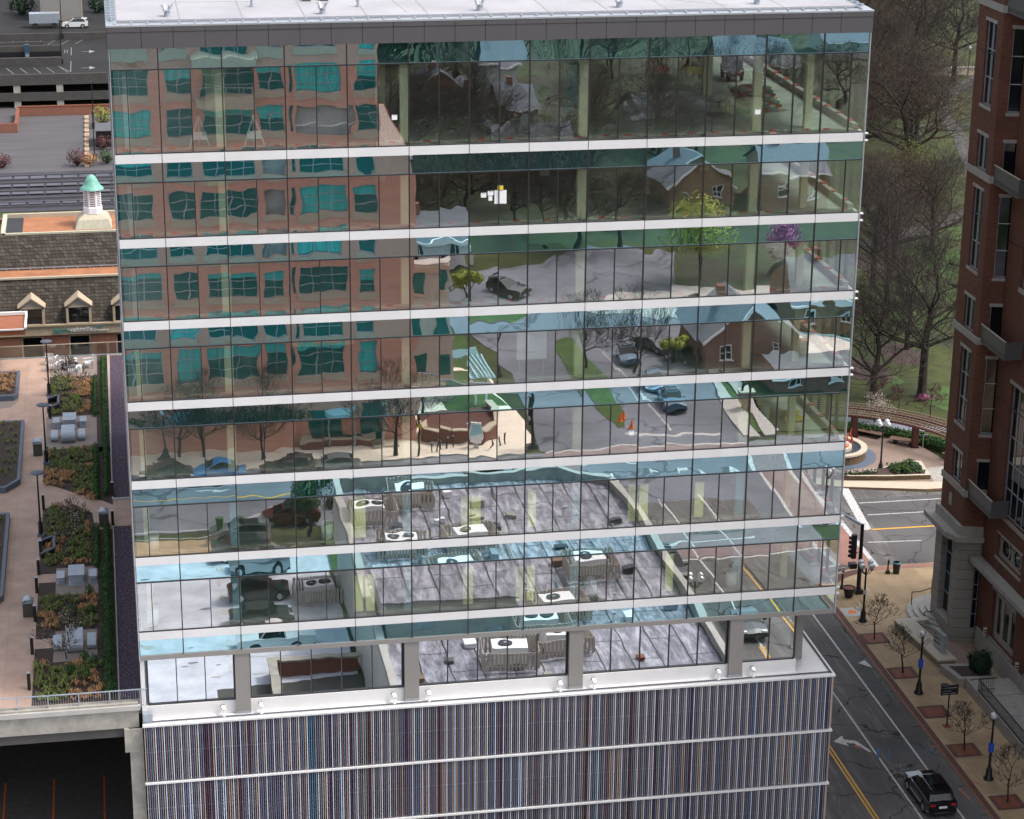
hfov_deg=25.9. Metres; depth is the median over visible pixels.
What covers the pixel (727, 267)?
window
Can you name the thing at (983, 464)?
window
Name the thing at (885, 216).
bare tree
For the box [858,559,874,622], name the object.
street lamp
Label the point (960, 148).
lawn
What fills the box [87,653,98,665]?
round shrub
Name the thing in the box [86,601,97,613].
round shrub
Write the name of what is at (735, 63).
window
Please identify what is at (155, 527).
window
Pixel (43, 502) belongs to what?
bollard light
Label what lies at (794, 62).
window
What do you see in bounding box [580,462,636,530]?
window
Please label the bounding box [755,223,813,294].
window
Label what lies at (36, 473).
path lamp
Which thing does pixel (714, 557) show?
window
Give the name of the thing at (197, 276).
window
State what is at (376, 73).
window
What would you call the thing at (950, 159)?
bare tree
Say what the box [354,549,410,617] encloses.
window
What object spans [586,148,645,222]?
window
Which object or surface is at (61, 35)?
car park lamp
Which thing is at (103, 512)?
litter bin
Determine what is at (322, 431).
window
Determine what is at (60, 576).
concrete bench
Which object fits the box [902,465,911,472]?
ball shrub
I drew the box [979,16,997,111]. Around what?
window
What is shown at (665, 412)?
window
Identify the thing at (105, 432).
boxwood hedge
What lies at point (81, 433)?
concrete bench
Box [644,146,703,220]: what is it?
window
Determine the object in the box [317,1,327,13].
roof vent
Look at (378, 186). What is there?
window
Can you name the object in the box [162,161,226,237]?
window
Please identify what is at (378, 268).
window
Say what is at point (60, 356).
glass balustrade
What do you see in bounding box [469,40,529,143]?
window
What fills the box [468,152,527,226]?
window
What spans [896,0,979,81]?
bare tree
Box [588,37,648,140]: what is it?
window
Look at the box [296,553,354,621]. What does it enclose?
window
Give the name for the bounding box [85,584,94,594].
round shrub
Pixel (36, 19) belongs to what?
trailer
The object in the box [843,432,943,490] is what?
plaza
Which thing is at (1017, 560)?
window
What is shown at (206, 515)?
window
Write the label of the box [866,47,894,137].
bare tree
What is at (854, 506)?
road markings
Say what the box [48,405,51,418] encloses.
bollard light
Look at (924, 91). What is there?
bare tree
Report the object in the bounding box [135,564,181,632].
window
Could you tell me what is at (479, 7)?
roof vent
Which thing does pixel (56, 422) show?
concrete bench
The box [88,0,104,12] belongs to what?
bush
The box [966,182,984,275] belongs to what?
window
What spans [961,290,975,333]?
window
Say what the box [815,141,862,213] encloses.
window
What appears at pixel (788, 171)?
window
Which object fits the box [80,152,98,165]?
shrub
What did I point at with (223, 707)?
floodlight
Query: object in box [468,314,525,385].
window
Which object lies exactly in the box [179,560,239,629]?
window
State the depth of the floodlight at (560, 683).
122.55 m
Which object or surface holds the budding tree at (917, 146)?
on the ground at (942, 372)
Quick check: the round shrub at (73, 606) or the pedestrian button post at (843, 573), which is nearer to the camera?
the round shrub at (73, 606)
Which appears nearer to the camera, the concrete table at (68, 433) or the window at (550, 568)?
the window at (550, 568)
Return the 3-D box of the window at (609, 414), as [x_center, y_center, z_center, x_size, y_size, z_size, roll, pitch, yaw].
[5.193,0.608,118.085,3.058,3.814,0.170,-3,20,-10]
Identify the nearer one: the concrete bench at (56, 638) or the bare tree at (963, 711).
the concrete bench at (56, 638)
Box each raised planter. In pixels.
[0,370,19,400]
[0,419,24,492]
[0,512,9,602]
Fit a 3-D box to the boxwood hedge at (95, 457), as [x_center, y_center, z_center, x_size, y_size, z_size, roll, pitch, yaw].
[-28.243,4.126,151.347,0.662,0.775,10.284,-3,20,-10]
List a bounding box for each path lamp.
[30,470,44,536]
[36,403,49,463]
[40,340,51,396]
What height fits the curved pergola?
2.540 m
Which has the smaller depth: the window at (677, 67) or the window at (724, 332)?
the window at (677, 67)
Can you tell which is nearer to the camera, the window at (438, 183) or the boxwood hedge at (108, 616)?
the window at (438, 183)
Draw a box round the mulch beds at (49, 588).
[32,355,118,705]
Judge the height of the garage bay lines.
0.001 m
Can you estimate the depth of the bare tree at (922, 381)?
206.74 m
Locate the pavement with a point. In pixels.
(901, 586)
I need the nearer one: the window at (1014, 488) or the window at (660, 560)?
the window at (660, 560)
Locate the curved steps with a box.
[906,594,941,630]
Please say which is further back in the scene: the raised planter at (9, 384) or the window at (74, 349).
the window at (74, 349)
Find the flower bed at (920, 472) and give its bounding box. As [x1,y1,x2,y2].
[844,461,930,479]
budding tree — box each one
[27,604,83,658]
[36,495,86,541]
[43,355,90,392]
[857,0,970,107]
[858,389,896,422]
[864,0,951,46]
[865,49,932,145]
[865,376,900,405]
[881,136,956,188]
[885,384,913,413]
[914,382,947,417]
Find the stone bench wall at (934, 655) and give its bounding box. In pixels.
[894,616,956,667]
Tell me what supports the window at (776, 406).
in the glass office tower at (390, 380)
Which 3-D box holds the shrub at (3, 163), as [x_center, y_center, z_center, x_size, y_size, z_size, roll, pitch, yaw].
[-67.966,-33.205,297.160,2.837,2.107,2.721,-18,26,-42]
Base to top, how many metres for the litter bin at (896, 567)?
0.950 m
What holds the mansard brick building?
on the ground at (942, 372)
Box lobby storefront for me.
[145,615,803,713]
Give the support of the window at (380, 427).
in the glass office tower at (390, 380)
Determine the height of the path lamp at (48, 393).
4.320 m
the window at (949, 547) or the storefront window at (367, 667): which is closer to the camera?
the storefront window at (367, 667)
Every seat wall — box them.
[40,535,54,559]
[47,394,58,412]
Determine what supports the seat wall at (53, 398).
on the mulch beds at (49, 588)
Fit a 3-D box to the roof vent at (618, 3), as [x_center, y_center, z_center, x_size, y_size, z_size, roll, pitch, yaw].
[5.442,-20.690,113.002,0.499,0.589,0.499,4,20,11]
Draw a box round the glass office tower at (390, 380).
[104,0,874,660]
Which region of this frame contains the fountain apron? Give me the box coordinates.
[844,448,876,469]
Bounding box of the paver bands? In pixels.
[835,563,1023,818]
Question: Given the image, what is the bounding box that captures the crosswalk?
[839,526,868,565]
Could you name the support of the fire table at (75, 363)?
on the patio slabs
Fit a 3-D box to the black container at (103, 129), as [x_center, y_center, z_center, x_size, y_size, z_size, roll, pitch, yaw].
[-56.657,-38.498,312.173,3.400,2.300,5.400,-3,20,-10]
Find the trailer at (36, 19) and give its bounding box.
[29,11,58,28]
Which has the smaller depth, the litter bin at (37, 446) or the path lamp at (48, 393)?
the litter bin at (37, 446)
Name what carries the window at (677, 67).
in the glass office tower at (390, 380)
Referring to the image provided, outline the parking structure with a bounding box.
[0,699,146,818]
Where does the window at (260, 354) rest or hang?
in the glass office tower at (390, 380)
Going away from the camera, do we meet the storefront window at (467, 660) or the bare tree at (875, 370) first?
the storefront window at (467, 660)
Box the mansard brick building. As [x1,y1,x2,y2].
[0,174,129,493]
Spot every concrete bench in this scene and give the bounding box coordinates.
[51,430,57,441]
[53,417,59,428]
[53,634,61,650]
[56,570,64,584]
[78,428,84,439]
[80,416,86,426]
[87,632,95,647]
[88,568,96,582]
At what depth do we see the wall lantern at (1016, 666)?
151.28 m
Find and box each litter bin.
[22,595,33,616]
[32,438,41,455]
[98,507,108,526]
[893,561,900,574]
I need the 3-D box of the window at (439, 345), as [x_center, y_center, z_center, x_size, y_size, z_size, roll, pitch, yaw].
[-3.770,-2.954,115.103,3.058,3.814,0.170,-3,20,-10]
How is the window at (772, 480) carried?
in the glass office tower at (390, 380)
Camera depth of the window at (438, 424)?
116.49 m
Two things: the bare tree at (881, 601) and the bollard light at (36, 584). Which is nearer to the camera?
the bollard light at (36, 584)
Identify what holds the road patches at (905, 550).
on the street
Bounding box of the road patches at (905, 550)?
[814,494,982,818]
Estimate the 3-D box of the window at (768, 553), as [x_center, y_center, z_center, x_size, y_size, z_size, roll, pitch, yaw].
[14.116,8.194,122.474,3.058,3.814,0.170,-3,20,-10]
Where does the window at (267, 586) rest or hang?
in the glass office tower at (390, 380)
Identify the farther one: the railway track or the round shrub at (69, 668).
the railway track
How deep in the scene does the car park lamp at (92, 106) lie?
320.39 m
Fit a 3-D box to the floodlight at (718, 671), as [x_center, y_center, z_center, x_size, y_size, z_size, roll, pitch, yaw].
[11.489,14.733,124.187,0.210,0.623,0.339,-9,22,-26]
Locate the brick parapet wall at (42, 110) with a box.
[0,104,109,132]
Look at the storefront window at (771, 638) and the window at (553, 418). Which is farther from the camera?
the storefront window at (771, 638)
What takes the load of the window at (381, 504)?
in the glass office tower at (390, 380)
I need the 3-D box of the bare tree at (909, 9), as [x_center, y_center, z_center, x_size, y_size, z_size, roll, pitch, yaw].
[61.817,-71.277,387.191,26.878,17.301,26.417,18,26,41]
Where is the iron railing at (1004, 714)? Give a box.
[978,677,1023,743]
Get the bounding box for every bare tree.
[849,258,954,400]
[853,217,960,398]
[853,592,901,638]
[855,250,959,349]
[856,0,908,40]
[857,192,950,312]
[858,159,949,287]
[860,142,964,261]
[862,0,955,119]
[862,141,953,225]
[863,0,940,29]
[863,136,966,251]
[865,33,975,175]
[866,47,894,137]
[867,0,978,95]
[867,35,974,136]
[867,51,973,160]
[870,31,889,70]
[884,623,935,672]
[895,0,976,34]
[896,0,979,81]
[940,700,991,750]
[987,742,1023,802]
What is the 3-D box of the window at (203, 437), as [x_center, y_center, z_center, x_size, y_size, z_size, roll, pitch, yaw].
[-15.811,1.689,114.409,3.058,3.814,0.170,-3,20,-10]
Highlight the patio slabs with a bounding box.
[0,355,97,661]
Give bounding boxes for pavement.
[833,562,1023,818]
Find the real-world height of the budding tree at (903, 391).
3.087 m
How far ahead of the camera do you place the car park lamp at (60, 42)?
342.23 m
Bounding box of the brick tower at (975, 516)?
[923,0,1023,693]
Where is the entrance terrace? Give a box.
[923,627,974,663]
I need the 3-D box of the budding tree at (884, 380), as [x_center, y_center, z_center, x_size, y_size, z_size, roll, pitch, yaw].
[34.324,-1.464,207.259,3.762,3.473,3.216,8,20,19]
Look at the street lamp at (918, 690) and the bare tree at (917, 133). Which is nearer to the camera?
the street lamp at (918, 690)
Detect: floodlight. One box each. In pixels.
[220,704,225,716]
[258,701,263,713]
[391,692,396,703]
[425,689,430,700]
[557,680,562,691]
[591,677,596,688]
[715,668,720,679]
[750,666,755,676]
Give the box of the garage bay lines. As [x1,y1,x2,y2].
[2,775,105,818]
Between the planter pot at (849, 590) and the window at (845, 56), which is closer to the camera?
the window at (845, 56)
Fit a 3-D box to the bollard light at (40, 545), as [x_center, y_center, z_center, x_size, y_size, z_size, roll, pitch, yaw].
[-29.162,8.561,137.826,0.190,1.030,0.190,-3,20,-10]
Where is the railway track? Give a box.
[0,170,114,212]
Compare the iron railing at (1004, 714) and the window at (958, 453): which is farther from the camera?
the window at (958, 453)
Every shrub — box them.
[0,153,11,167]
[64,662,74,674]
[66,148,85,165]
[69,603,77,615]
[79,648,89,660]
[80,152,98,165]
[81,667,91,679]
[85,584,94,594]
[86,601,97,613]
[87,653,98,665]
[88,104,109,122]
[92,134,110,148]
[96,148,111,163]
[892,466,901,472]
[895,462,904,471]
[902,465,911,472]
[905,457,913,463]
[908,462,916,470]
[967,647,993,674]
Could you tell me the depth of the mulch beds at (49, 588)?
136.18 m
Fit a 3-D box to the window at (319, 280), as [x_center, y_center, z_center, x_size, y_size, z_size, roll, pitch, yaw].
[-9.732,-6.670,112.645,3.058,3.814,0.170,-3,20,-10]
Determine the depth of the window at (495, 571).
119.83 m
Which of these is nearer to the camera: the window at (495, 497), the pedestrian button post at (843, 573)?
the window at (495, 497)
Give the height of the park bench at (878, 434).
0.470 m
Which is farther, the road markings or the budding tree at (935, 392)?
the budding tree at (935, 392)
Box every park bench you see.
[858,427,881,438]
[889,436,918,445]
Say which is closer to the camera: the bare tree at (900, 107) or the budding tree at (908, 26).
the bare tree at (900, 107)
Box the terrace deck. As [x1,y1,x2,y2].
[0,354,140,713]
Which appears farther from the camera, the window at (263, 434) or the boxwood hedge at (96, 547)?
the boxwood hedge at (96, 547)
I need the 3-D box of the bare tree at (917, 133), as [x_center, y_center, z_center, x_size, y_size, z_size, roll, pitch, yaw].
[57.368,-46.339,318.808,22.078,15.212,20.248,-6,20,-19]
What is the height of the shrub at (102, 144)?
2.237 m
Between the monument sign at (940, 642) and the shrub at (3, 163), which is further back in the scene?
the shrub at (3, 163)
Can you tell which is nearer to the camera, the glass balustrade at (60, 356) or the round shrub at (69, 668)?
the round shrub at (69, 668)
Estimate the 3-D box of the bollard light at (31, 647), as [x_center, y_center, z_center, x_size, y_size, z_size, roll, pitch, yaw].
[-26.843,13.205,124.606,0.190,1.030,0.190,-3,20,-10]
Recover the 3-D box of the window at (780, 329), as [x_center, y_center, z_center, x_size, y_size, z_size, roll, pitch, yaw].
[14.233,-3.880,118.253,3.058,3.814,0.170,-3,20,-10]
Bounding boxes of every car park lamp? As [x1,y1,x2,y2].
[58,19,62,63]
[60,4,63,38]
[90,81,94,128]
[91,110,96,159]
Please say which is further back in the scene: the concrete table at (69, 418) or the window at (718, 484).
the concrete table at (69, 418)
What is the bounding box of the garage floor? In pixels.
[0,737,133,818]
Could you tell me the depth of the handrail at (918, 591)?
165.38 m
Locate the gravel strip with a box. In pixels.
[107,355,139,699]
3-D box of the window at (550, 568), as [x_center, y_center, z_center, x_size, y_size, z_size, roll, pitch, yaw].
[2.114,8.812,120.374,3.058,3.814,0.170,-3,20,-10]
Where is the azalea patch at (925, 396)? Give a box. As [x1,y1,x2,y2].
[916,393,935,399]
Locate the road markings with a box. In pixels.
[813,488,982,818]
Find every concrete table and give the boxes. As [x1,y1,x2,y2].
[61,424,74,441]
[63,412,76,428]
[65,627,82,651]
[68,564,84,586]
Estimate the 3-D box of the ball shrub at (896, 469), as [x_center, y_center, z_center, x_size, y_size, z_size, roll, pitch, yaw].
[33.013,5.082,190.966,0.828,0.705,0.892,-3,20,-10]
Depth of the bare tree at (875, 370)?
207.40 m
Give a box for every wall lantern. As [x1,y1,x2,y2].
[983,627,987,634]
[1014,662,1018,669]
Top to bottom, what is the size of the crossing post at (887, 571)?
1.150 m
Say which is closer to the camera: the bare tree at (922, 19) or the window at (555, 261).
the window at (555, 261)
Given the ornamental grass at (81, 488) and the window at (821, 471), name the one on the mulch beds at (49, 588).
the ornamental grass at (81, 488)
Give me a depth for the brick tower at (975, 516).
152.20 m
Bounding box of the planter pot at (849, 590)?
[843,585,855,598]
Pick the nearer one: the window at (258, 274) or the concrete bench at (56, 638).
the window at (258, 274)
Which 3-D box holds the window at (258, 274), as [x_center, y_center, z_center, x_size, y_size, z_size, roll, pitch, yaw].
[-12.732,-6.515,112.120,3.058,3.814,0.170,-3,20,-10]
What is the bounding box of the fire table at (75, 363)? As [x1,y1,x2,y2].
[61,361,77,369]
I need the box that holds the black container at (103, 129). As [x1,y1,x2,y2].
[95,122,111,146]
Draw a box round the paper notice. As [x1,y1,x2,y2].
[494,190,506,203]
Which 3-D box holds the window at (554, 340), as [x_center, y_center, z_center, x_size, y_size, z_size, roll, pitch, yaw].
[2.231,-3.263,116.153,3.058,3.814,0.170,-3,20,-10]
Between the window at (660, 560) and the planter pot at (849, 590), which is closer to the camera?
the window at (660, 560)
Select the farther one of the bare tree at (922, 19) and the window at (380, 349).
the bare tree at (922, 19)
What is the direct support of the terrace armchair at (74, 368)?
on the patio slabs
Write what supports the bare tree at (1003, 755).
on the pavement
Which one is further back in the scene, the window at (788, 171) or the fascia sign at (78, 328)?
the fascia sign at (78, 328)
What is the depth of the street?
146.52 m
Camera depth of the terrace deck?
143.54 m
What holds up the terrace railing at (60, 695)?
on the parking structure
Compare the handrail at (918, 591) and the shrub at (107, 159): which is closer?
the handrail at (918, 591)
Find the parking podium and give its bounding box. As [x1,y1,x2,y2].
[140,630,835,818]
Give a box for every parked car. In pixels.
[62,17,87,27]
[903,769,956,815]
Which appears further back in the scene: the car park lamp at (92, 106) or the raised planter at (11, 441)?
the car park lamp at (92, 106)
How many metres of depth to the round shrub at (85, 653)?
123.61 m
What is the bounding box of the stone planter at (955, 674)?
[939,663,996,687]
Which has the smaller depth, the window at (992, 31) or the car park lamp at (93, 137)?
the window at (992, 31)
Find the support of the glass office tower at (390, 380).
on the parking podium
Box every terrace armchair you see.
[44,353,57,364]
[45,360,57,371]
[66,364,76,375]
[83,354,93,368]
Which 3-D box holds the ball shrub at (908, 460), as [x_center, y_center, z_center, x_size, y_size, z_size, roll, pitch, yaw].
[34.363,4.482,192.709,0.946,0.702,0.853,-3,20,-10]
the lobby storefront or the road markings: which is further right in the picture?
the road markings
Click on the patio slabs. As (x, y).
(90, 439)
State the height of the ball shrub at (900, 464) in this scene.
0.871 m
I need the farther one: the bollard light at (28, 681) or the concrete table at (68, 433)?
the concrete table at (68, 433)
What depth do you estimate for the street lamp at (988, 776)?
140.08 m
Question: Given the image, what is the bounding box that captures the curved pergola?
[848,402,946,448]
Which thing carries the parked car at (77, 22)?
on the car park surface
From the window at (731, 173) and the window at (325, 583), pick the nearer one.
the window at (731, 173)
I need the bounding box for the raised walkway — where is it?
[964,678,1023,759]
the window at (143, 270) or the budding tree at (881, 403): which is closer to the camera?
the window at (143, 270)
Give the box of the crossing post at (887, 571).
[885,559,889,573]
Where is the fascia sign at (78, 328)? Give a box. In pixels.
[54,326,108,333]
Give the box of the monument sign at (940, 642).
[933,627,947,653]
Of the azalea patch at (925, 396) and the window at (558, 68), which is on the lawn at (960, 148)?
the azalea patch at (925, 396)
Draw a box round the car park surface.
[0,0,112,173]
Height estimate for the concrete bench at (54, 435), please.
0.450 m
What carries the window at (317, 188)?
in the glass office tower at (390, 380)
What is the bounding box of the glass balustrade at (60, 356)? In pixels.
[0,341,121,359]
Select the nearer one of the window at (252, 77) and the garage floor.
the window at (252, 77)
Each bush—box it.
[6,0,36,14]
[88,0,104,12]
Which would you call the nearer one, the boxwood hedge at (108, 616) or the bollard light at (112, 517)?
the boxwood hedge at (108, 616)
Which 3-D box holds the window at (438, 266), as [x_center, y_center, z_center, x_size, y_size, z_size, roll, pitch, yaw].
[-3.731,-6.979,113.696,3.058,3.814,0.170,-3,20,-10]
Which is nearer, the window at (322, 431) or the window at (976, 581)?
the window at (322, 431)
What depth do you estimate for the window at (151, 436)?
113.93 m
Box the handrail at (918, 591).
[911,587,931,604]
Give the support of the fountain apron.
on the plaza
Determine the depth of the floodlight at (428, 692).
121.31 m
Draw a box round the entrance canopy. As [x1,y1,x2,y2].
[0,311,27,335]
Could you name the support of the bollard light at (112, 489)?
on the gravel strip
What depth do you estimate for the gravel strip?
137.67 m
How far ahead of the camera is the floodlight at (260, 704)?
119.73 m
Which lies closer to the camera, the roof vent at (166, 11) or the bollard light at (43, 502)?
the roof vent at (166, 11)
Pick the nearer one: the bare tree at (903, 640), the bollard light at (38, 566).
the bollard light at (38, 566)
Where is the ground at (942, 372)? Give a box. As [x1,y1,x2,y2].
[0,0,979,818]
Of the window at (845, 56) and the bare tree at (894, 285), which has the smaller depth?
the window at (845, 56)
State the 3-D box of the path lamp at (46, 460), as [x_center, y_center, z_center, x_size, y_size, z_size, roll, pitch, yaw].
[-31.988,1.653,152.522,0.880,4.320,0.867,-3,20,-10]
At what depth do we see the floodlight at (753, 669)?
124.44 m
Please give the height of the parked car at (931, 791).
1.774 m
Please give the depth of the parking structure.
118.23 m
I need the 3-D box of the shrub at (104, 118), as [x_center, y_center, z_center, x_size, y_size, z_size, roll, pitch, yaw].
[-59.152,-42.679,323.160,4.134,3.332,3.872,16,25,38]
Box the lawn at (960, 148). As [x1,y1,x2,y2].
[847,75,973,431]
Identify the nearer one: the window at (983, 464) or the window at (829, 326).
the window at (829, 326)
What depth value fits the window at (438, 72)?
110.64 m
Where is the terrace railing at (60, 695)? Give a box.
[0,688,146,710]
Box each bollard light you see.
[26,672,30,690]
[30,637,33,654]
[33,604,36,621]
[34,576,38,592]
[36,558,39,575]
[38,540,41,555]
[41,494,44,509]
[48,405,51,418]
[110,481,113,496]
[111,510,113,525]
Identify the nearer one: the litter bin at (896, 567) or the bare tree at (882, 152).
the litter bin at (896, 567)
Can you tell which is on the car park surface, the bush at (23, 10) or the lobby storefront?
the bush at (23, 10)
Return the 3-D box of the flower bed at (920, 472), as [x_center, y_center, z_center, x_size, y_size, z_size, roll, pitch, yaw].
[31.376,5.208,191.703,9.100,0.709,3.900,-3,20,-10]
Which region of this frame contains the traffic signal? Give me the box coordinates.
[842,512,863,594]
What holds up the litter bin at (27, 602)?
on the terrace deck
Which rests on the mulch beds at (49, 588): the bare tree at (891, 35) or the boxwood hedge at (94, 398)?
the boxwood hedge at (94, 398)
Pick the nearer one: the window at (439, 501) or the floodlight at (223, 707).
the window at (439, 501)
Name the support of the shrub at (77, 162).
on the car park surface
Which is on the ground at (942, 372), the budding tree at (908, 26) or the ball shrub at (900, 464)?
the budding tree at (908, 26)
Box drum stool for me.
[76,365,81,371]
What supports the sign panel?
on the parking garage
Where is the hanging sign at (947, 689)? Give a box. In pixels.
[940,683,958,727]
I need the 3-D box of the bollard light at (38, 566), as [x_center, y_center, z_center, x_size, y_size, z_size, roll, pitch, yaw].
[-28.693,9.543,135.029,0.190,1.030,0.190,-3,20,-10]
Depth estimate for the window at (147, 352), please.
112.54 m
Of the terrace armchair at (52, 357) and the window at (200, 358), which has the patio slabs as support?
the terrace armchair at (52, 357)
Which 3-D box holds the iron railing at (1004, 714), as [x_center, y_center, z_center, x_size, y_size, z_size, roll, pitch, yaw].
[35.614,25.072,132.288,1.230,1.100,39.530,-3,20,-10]
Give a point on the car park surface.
(43, 143)
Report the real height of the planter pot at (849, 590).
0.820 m
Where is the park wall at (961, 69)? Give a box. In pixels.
[928,66,973,75]
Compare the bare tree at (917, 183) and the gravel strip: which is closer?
the gravel strip
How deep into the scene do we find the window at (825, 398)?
120.13 m
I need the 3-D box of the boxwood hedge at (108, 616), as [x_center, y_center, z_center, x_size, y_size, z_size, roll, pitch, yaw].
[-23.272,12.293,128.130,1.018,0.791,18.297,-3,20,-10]
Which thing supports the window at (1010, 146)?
in the brick tower at (975, 516)
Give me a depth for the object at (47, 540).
138.48 m
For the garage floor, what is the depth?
131.55 m
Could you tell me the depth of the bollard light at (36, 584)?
132.41 m
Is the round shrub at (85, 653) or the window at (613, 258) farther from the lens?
the round shrub at (85, 653)
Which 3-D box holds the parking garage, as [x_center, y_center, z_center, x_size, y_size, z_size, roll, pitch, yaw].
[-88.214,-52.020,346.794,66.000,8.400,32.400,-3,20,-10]
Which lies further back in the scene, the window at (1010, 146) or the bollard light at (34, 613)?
the window at (1010, 146)
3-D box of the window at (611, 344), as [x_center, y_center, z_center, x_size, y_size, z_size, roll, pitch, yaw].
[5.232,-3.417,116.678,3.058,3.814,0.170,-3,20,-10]
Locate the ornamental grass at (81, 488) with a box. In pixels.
[31,374,105,701]
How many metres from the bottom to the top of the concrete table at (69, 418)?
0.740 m
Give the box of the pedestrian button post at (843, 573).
[839,567,844,589]
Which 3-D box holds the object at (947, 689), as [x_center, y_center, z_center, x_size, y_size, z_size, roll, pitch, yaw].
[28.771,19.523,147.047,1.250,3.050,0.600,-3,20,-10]
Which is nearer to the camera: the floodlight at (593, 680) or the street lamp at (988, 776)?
the floodlight at (593, 680)
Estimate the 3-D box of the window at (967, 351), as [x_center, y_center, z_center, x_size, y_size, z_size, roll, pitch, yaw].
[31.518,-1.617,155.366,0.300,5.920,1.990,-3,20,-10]
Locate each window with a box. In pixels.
[21,336,44,356]
[69,334,91,354]
[109,48,160,154]
[115,163,164,239]
[115,333,122,361]
[119,247,168,322]
[124,329,171,402]
[128,409,175,481]
[132,488,178,557]
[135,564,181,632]
[146,655,235,705]
[157,47,223,153]
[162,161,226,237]
[165,245,229,320]
[169,327,231,400]
[172,406,234,478]
[176,484,237,555]
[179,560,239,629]
[220,46,285,151]
[224,159,287,235]
[227,243,289,317]
[230,324,291,397]
[233,403,293,475]
[235,481,295,551]
[238,557,297,625]
[249,643,402,697]
[283,44,347,149]
[286,157,348,233]
[288,240,349,314]
[290,321,350,394]
[292,400,352,472]
[294,478,353,547]
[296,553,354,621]
[346,43,408,147]
[348,155,408,230]
[349,238,409,312]
[350,319,409,391]
[351,398,410,468]
[353,474,410,544]
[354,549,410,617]
[408,41,468,145]
[408,153,468,228]
[409,236,468,309]
[409,316,467,388]
[410,395,467,465]
[410,471,467,540]
[411,546,467,614]
[419,631,567,685]
[467,542,523,610]
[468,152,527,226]
[468,234,526,307]
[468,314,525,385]
[468,392,525,462]
[468,468,524,537]
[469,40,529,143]
[523,539,578,606]
[524,465,580,533]
[525,389,582,459]
[526,311,583,382]
[527,231,585,304]
[528,39,589,142]
[528,150,586,224]
[578,536,634,603]
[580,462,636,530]
[581,386,638,456]
[583,309,640,379]
[583,620,728,673]
[584,229,643,302]
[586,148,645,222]
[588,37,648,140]
[633,532,688,599]
[635,459,691,527]
[637,383,694,453]
[639,306,697,377]
[642,227,700,299]
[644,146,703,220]
[646,36,707,138]
[687,529,743,595]
[690,455,746,523]
[693,380,750,449]
[695,304,753,374]
[698,225,757,297]
[701,144,761,217]
[704,35,766,136]
[741,525,796,592]
[743,616,796,662]
[744,452,800,520]
[747,378,804,446]
[751,301,809,371]
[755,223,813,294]
[758,142,818,215]
[762,33,824,134]
[794,523,838,588]
[798,450,843,517]
[802,376,847,443]
[806,299,852,368]
[810,221,857,292]
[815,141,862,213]
[819,32,869,133]
[935,538,952,624]
[949,443,962,485]
[954,342,971,430]
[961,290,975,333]
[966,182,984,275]
[968,567,979,633]
[974,129,988,173]
[976,459,989,494]
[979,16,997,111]
[979,356,998,437]
[988,586,1016,663]
[989,303,1002,336]
[991,194,1011,281]
[994,530,1022,581]
[1001,379,1023,539]
[1003,140,1016,174]
[1005,25,1023,116]
[1018,282,1023,294]
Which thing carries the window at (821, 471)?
in the glass office tower at (390, 380)
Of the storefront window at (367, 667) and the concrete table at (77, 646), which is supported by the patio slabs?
the concrete table at (77, 646)
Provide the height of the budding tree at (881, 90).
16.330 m
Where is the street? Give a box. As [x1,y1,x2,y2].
[803,489,988,818]
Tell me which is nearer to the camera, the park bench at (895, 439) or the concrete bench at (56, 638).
the concrete bench at (56, 638)
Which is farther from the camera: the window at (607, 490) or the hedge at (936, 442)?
the hedge at (936, 442)
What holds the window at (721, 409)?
in the glass office tower at (390, 380)
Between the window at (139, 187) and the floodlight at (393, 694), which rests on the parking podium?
the floodlight at (393, 694)
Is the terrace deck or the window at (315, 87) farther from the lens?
the terrace deck
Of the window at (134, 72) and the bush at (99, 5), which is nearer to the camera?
the window at (134, 72)
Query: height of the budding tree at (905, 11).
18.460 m
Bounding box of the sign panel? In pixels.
[24,44,29,56]
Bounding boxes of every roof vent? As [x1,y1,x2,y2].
[161,3,172,16]
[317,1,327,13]
[474,0,484,10]
[615,0,623,7]
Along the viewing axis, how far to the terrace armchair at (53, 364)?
171.87 m
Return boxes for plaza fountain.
[845,429,866,465]
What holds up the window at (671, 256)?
in the glass office tower at (390, 380)
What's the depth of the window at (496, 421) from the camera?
117.03 m
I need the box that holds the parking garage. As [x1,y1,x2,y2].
[0,32,108,107]
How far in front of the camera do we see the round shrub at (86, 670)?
121.53 m
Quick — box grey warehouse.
[40,0,82,20]
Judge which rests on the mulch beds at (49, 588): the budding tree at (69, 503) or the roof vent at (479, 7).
the budding tree at (69, 503)
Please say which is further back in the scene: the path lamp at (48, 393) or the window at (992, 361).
the path lamp at (48, 393)
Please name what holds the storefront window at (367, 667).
in the lobby storefront
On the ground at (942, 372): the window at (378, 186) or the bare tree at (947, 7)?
the bare tree at (947, 7)
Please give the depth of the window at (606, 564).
120.89 m
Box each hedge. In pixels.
[90,372,98,415]
[91,442,100,499]
[92,522,100,567]
[98,559,117,696]
[99,353,109,495]
[102,521,111,562]
[847,421,945,451]
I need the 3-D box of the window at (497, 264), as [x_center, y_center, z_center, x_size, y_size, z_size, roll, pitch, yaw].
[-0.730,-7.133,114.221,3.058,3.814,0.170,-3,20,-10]
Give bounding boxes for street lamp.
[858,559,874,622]
[876,419,890,468]
[914,630,926,694]
[983,711,997,780]
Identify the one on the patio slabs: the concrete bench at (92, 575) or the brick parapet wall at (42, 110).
the concrete bench at (92, 575)
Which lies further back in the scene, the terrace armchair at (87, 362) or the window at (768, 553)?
the terrace armchair at (87, 362)

